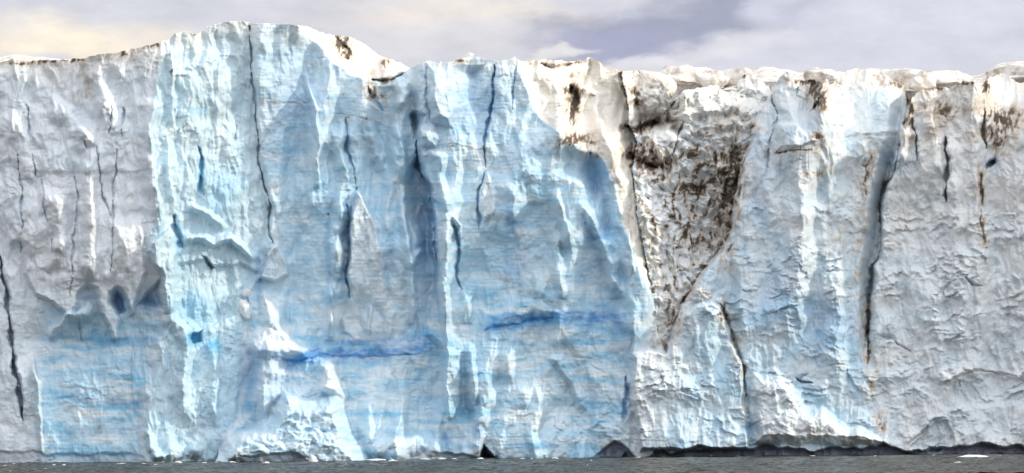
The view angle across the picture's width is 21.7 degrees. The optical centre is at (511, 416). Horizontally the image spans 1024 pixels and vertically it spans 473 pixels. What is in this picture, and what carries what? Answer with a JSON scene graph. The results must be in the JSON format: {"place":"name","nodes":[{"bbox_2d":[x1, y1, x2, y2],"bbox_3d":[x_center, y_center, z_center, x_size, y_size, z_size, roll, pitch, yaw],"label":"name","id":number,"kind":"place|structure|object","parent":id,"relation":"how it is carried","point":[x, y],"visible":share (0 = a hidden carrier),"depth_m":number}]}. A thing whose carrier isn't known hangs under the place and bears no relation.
{"place":"outdoors","nodes":[
{"label":"outdoors","id":0,"kind":"place"},
{"bbox_2d":[0,453,1023,472],"bbox_3d":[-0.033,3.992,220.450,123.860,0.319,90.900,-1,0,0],"label":"water","id":1,"kind":"structure","parent":0,"point":[940,463],"depth_m":213.01},
{"bbox_2d":[0,259,34,462],"bbox_3d":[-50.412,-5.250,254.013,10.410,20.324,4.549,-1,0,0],"label":"ice slab","id":2,"kind":"structure","parent":1,"relation":"in","point":[15,446],"depth_m":252.81},
{"bbox_2d":[0,40,167,462],"bbox_3d":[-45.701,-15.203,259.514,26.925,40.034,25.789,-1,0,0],"label":"ice wall","id":3,"kind":"structure","parent":1,"relation":"on","point":[88,312],"depth_m":251.17},
{"bbox_2d":[144,21,272,461],"bbox_3d":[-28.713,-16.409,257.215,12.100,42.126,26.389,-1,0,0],"label":"ice tower","id":4,"kind":"structure","parent":1,"relation":"on","point":[210,245],"depth_m":251.65},
{"bbox_2d":[237,299,250,319],"bbox_3d":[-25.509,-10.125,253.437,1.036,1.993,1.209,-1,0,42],"label":"ice boulder","id":5,"kind":"object","parent":4,"relation":"on","point":[243,308],"visible":1,"depth_m":253.13},
{"bbox_2d":[242,289,250,297],"bbox_3d":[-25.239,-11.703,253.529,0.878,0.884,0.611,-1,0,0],"label":"ice boulder","id":6,"kind":"object","parent":4,"relation":"on","point":[246,293],"visible":1,"depth_m":253.28},
{"bbox_2d":[217,392,369,461],"bbox_3d":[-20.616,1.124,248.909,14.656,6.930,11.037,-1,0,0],"label":"rubble heap","id":7,"kind":"object","parent":1,"relation":"on","point":[289,427],"visible":0.92,"depth_m":245.78},
{"bbox_2d":[309,455,317,461],"bbox_3d":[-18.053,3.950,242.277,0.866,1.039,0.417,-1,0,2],"label":"ice floe","id":8,"kind":"object","parent":1,"relation":"on","point":[313,458],"visible":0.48,"depth_m":242.13},
{"bbox_2d":[366,459,385,460],"bbox_3d":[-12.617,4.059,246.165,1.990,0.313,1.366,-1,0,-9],"label":"ice floe","id":9,"kind":"object","parent":1,"relation":"on","point":[376,459],"visible":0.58,"depth_m":245.82},
{"bbox_2d":[700,68,908,455],"bbox_3d":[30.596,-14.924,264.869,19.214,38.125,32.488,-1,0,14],"label":"ice tower","id":10,"kind":"structure","parent":1,"relation":"on","point":[787,277],"depth_m":252.21},
{"bbox_2d":[747,371,888,446],"bbox_3d":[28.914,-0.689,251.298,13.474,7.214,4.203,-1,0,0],"label":"rubble heap","id":11,"kind":"object","parent":10,"relation":"on","point":[780,412],"visible":1,"depth_m":250.35},
{"bbox_2d":[0,55,1023,99],"bbox_3d":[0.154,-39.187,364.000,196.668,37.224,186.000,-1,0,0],"label":"glacier surface","id":12,"kind":"object","parent":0,"point":[770,76],"visible":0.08,"depth_m":379.66},
{"bbox_2d":[660,66,711,90],"bbox_3d":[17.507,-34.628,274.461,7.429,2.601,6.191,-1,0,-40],"label":"ice hummock","id":13,"kind":"object","parent":12,"relation":"on","point":[678,73],"visible":0.47,"depth_m":271.92},
{"bbox_2d":[723,67,752,86],"bbox_3d":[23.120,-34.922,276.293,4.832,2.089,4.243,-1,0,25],"label":"ice hummock","id":14,"kind":"object","parent":12,"relation":"on","point":[735,75],"visible":0.47,"depth_m":274.34},
{"bbox_2d":[803,68,838,84],"bbox_3d":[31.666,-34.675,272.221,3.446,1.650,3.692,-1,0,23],"label":"ice hummock","id":15,"kind":"object","parent":12,"relation":"on","point":[821,75],"visible":0.75,"depth_m":270.87},
{"bbox_2d":[880,68,921,86],"bbox_3d":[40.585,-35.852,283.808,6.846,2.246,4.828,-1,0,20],"label":"ice hummock","id":16,"kind":"object","parent":12,"relation":"on","point":[903,77],"visible":0.34,"depth_m":281.50},
{"bbox_2d":[905,70,968,99],"bbox_3d":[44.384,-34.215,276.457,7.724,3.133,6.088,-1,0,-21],"label":"ice hummock","id":17,"kind":"object","parent":12,"relation":"on","point":[943,77],"visible":0.32,"depth_m":274.09},
{"bbox_2d":[985,64,1023,82],"bbox_3d":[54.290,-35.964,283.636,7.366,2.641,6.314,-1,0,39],"label":"ice hummock","id":18,"kind":"object","parent":12,"relation":"on","point":[1013,70],"visible":0.5,"depth_m":281.48},
{"bbox_2d":[0,0,1023,74],"label":"sky","id":19,"kind":"structure","parent":0,"point":[969,37]},
{"bbox_2d":[614,69,771,444],"bbox_3d":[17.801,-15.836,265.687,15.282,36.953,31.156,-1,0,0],"label":"ice gully","id":20,"kind":"object","parent":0,"point":[687,177],"visible":1,"depth_m":256.67},
{"bbox_2d":[640,70,676,94],"bbox_3d":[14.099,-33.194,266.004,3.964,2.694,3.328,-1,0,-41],"label":"ice hummock","id":21,"kind":"object","parent":20,"relation":"on","point":[669,83],"visible":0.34,"depth_m":265.11},
{"bbox_2d":[666,84,730,123],"bbox_3d":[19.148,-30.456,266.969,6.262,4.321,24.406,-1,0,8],"label":"serac","id":22,"kind":"object","parent":20,"relation":"on","point":[699,104],"visible":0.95,"depth_m":256.92},
{"bbox_2d":[694,69,729,87],"bbox_3d":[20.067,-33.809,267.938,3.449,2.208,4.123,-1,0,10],"label":"ice hummock","id":23,"kind":"object","parent":20,"relation":"on","point":[707,78],"visible":0.88,"depth_m":266.76},
{"bbox_2d":[719,85,761,124],"bbox_3d":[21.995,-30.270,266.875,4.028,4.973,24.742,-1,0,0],"label":"serac","id":24,"kind":"object","parent":20,"relation":"on","point":[740,109],"visible":0.99,"depth_m":257.57},
{"bbox_2d":[737,73,772,110],"bbox_3d":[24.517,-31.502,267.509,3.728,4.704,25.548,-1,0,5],"label":"serac","id":25,"kind":"object","parent":20,"relation":"on","point":[753,86],"visible":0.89,"depth_m":260.26},
{"label":"water","id":26,"kind":"structure","parent":0,"visible":0},
{"bbox_2d":[221,23,478,459],"bbox_3d":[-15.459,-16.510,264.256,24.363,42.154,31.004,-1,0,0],"label":"ice wall","id":27,"kind":"structure","parent":26,"relation":"in","point":[336,129],"depth_m":254.13},
{"bbox_2d":[256,352,287,421],"bbox_3d":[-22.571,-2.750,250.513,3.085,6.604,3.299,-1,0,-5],"label":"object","id":28,"kind":"structure","parent":27,"relation":"attached to","point":[271,383],"depth_m":250.35},
{"bbox_2d":[244,289,326,361],"bbox_3d":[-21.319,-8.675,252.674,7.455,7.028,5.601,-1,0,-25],"label":"ice spire","id":29,"kind":"structure","parent":27,"relation":"attached to","point":[269,337],"depth_m":251.43},
{"bbox_2d":[341,192,413,343],"bbox_3d":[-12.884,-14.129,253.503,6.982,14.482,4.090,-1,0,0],"label":"ice flake","id":30,"kind":"object","parent":27,"relation":"attached to","point":[371,314],"visible":1,"depth_m":253.61},
{"bbox_2d":[411,55,653,457],"bbox_3d":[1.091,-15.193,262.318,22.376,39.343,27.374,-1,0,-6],"label":"ice wall","id":31,"kind":"structure","parent":26,"relation":"on","point":[540,246],"depth_m":253.11},
{"bbox_2d":[464,52,474,57],"bbox_3d":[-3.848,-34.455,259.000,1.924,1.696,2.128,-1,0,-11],"label":"ice hummock","id":32,"kind":"object","parent":31,"relation":"on","point":[468,54],"visible":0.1,"depth_m":258.25},
{"bbox_2d":[626,301,749,456],"bbox_3d":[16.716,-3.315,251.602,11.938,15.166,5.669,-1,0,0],"label":"ice dome","id":33,"kind":"structure","parent":26,"relation":"in","point":[686,394],"depth_m":250.28},
{"bbox_2d":[715,298,721,302],"bbox_3d":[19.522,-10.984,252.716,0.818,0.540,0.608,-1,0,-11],"label":"ice boulder","id":34,"kind":"object","parent":33,"relation":"on","point":[718,300],"visible":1,"depth_m":252.49},
{"bbox_2d":[868,73,1023,453],"bbox_3d":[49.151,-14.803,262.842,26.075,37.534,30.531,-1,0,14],"label":"ice wall","id":35,"kind":"structure","parent":26,"relation":"in","point":[946,325],"depth_m":251.81},
{"bbox_2d":[908,74,935,90],"bbox_3d":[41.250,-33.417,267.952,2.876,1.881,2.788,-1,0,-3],"label":"ice hummock","id":36,"kind":"object","parent":35,"relation":"on","point":[924,81],"visible":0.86,"depth_m":266.89},
{"bbox_2d":[959,455,988,456],"bbox_3d":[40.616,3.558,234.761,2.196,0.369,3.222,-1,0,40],"label":"ice floe","id":37,"kind":"object","parent":26,"relation":"on","point":[973,456],"visible":0.56,"depth_m":234.27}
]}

